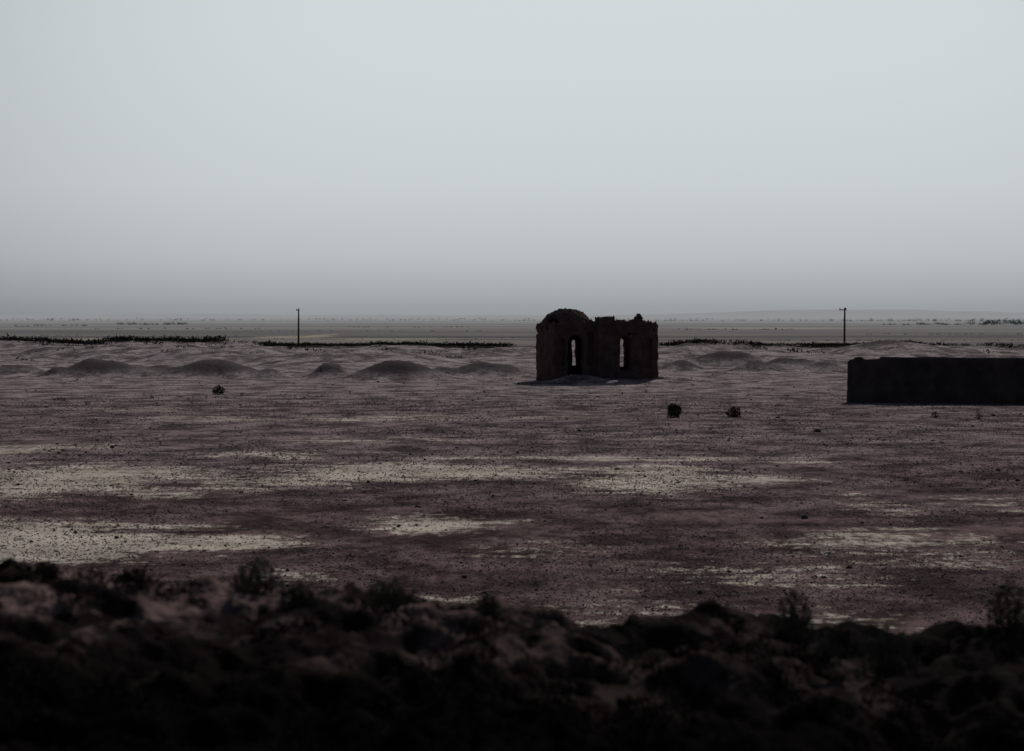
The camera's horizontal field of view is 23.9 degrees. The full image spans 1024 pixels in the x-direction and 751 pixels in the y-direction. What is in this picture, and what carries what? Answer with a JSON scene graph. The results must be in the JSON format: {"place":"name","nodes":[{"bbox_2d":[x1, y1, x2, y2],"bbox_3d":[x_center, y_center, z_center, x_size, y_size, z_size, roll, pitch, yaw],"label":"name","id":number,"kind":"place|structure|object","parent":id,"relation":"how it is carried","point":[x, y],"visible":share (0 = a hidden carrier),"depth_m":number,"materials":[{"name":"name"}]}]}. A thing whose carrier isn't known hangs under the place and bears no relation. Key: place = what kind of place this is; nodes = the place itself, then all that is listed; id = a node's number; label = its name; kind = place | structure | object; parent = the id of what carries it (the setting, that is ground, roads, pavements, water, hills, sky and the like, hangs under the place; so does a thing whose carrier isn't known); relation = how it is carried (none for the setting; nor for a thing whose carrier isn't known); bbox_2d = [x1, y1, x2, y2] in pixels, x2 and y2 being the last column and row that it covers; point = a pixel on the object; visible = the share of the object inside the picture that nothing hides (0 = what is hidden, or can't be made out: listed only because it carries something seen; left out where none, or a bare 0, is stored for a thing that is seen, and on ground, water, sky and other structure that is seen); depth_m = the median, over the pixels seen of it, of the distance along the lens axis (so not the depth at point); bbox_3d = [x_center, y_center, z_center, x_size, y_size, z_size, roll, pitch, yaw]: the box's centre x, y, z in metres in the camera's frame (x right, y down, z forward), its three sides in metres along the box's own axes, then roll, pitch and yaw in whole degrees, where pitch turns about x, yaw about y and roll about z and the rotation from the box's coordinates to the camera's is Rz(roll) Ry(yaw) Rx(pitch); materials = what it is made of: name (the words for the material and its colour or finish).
{"place":"outdoors","nodes":[
{"label":"outdoors","id":0,"kind":"place"},
{"bbox_2d":[0,310,1023,750],"bbox_3d":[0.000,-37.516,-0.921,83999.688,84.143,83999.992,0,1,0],"label":"ground","id":1,"kind":"structure","parent":0,"point":[204,636],"depth_m":51.08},
{"bbox_2d":[109,566,152,581],"bbox_3d":[-2.070,1.123,13.215,0.237,0.183,0.215,-1,2,-26],"label":"bank shrub","id":2,"kind":"object","parent":1,"relation":"on","point":[132,570],"visible":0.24,"depth_m":13.24,"materials":[{"name":"plant"}]},
{"bbox_2d":[212,384,225,394],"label":"desert shrub","id":3,"kind":"object","parent":1,"relation":"on","point":[219,390],"visible":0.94,"depth_m":139.48,"materials":[{"name":"plant"}]},
{"bbox_2d":[228,554,285,595],"bbox_3d":[-1.399,1.129,13.427,0.344,0.316,0.308,0,1,17],"label":"bank shrub","id":4,"kind":"object","parent":1,"relation":"on","point":[254,571],"visible":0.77,"depth_m":13.40,"materials":[{"name":"plant"}]},
{"bbox_2d":[296,309,299,346],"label":"utility pole","id":5,"kind":"object","parent":1,"relation":"on","point":[298,327],"visible":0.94,"depth_m":354.08,"materials":[{"name":"brown wood"}]},
{"bbox_2d":[280,581,322,609],"bbox_3d":[-1.095,1.153,12.540,0.243,0.190,0.258,1,2,33],"label":"bank shrub","id":6,"kind":"object","parent":1,"relation":"on","point":[298,598],"visible":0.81,"depth_m":12.51,"materials":[{"name":"plant"}]},
{"bbox_2d":[354,573,421,611],"bbox_3d":[-0.665,1.199,13.020,0.412,0.278,0.335,-1,2,-43],"label":"bank shrub","id":7,"kind":"object","parent":1,"relation":"on","point":[394,599],"visible":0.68,"depth_m":13.00,"materials":[{"name":"plant"}]},
{"bbox_2d":[474,589,502,617],"bbox_3d":[-0.124,1.223,12.827,0.169,0.181,0.160,0,1,0],"label":"bank shrub","id":8,"kind":"object","parent":1,"relation":"on","point":[486,605],"visible":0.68,"depth_m":12.82,"materials":[{"name":"plant"}]},
{"bbox_2d":[1,317,1018,320],"bbox_3d":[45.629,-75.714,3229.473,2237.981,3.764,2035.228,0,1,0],"label":"hazy distant trees","id":9,"kind":"object","parent":1,"relation":"on","point":[627,320],"visible":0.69,"depth_m":2601.80,"materials":[{"name":"green plant"}]},
{"bbox_2d":[0,374,1021,487],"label":"dry tufts","id":10,"kind":"object","parent":1,"relation":"on","point":[404,477],"visible":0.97,"depth_m":77.33,"materials":[{"name":"plant"}]},
{"bbox_2d":[0,557,1023,750],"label":"scrub","id":11,"kind":"object","parent":1,"relation":"on","point":[258,734],"visible":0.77,"depth_m":11.00,"materials":[{"name":"brown plant"}]},
{"bbox_2d":[0,364,1023,626],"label":"scattered stones","id":12,"kind":"object","parent":1,"relation":"on","point":[522,486],"visible":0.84,"depth_m":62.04,"materials":[{"name":"gravel"}]},
{"bbox_2d":[0,333,1023,361],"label":"scrub belt","id":13,"kind":"object","parent":1,"relation":"on","point":[98,341],"visible":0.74,"depth_m":297.55,"materials":[{"name":"plant"}]},
{"bbox_2d":[14,319,1023,341],"bbox_3d":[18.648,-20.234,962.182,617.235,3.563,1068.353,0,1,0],"label":"distant trees","id":14,"kind":"object","parent":1,"relation":"on","point":[992,322],"visible":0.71,"depth_m":1241.69,"materials":[{"name":"green plant"}]},
{"bbox_2d":[536,313,658,380],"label":"walls","id":15,"kind":"structure","parent":1,"relation":"on","point":[597,347],"depth_m":163.66,"materials":[{"name":"brick"}]},
{"bbox_2d":[540,308,588,330],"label":"domed roof","id":16,"kind":"structure","parent":15,"relation":"on","point":[559,315],"depth_m":163.93,"materials":[{"name":"brick"}]},
{"bbox_2d":[603,376,668,379],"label":"rubble heap","id":17,"kind":"object","parent":1,"relation":"on","point":[659,377],"visible":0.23,"depth_m":163.64,"materials":[{"name":"stone"}]},
{"bbox_2d":[667,402,681,416],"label":"desert shrub","id":18,"kind":"object","parent":1,"relation":"on","point":[672,408],"visible":0.97,"depth_m":107.82,"materials":[{"name":"plant"}]},
{"bbox_2d":[725,405,741,416],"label":"desert shrub","id":19,"kind":"object","parent":1,"relation":"on","point":[732,413],"visible":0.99,"depth_m":107.86,"materials":[{"name":"plant"}]},
{"bbox_2d":[771,579,815,641],"bbox_3d":[1.526,1.285,13.042,0.229,0.398,0.246,-1,2,-42],"label":"bank shrub","id":20,"kind":"object","parent":1,"relation":"on","point":[796,627],"visible":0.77,"depth_m":13.01,"materials":[{"name":"plant"}]},
{"bbox_2d":[839,308,846,346],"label":"utility pole","id":21,"kind":"object","parent":1,"relation":"on","point":[844,335],"visible":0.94,"depth_m":293.82,"materials":[{"name":"brown wood"}]},
{"bbox_2d":[853,615,918,677],"bbox_3d":[1.929,1.417,12.548,0.340,0.378,0.385,-1,2,-28],"label":"bank shrub","id":22,"kind":"object","parent":1,"relation":"on","point":[890,652],"visible":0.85,"depth_m":12.51,"materials":[{"name":"plant"}]},
{"bbox_2d":[931,411,938,417],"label":"desert shrub","id":23,"kind":"object","parent":1,"relation":"on","point":[934,414],"visible":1,"depth_m":107.05,"materials":[{"name":"plant"}]},
{"bbox_2d":[847,357,1023,403],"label":"front wall","id":24,"kind":"structure","parent":1,"relation":"on","point":[992,380],"depth_m":125.33,"materials":[{"name":"paint"}]},
{"bbox_2d":[981,573,1023,635],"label":"bank shrub","id":25,"kind":"object","parent":1,"relation":"on","point":[1017,611],"visible":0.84,"depth_m":13.00,"materials":[{"name":"plant"}]},
{"bbox_2d":[0,0,1023,315],"label":"sky","id":26,"kind":"structure","parent":0,"point":[259,157],"materials":[{"name":"grey"}]}
]}

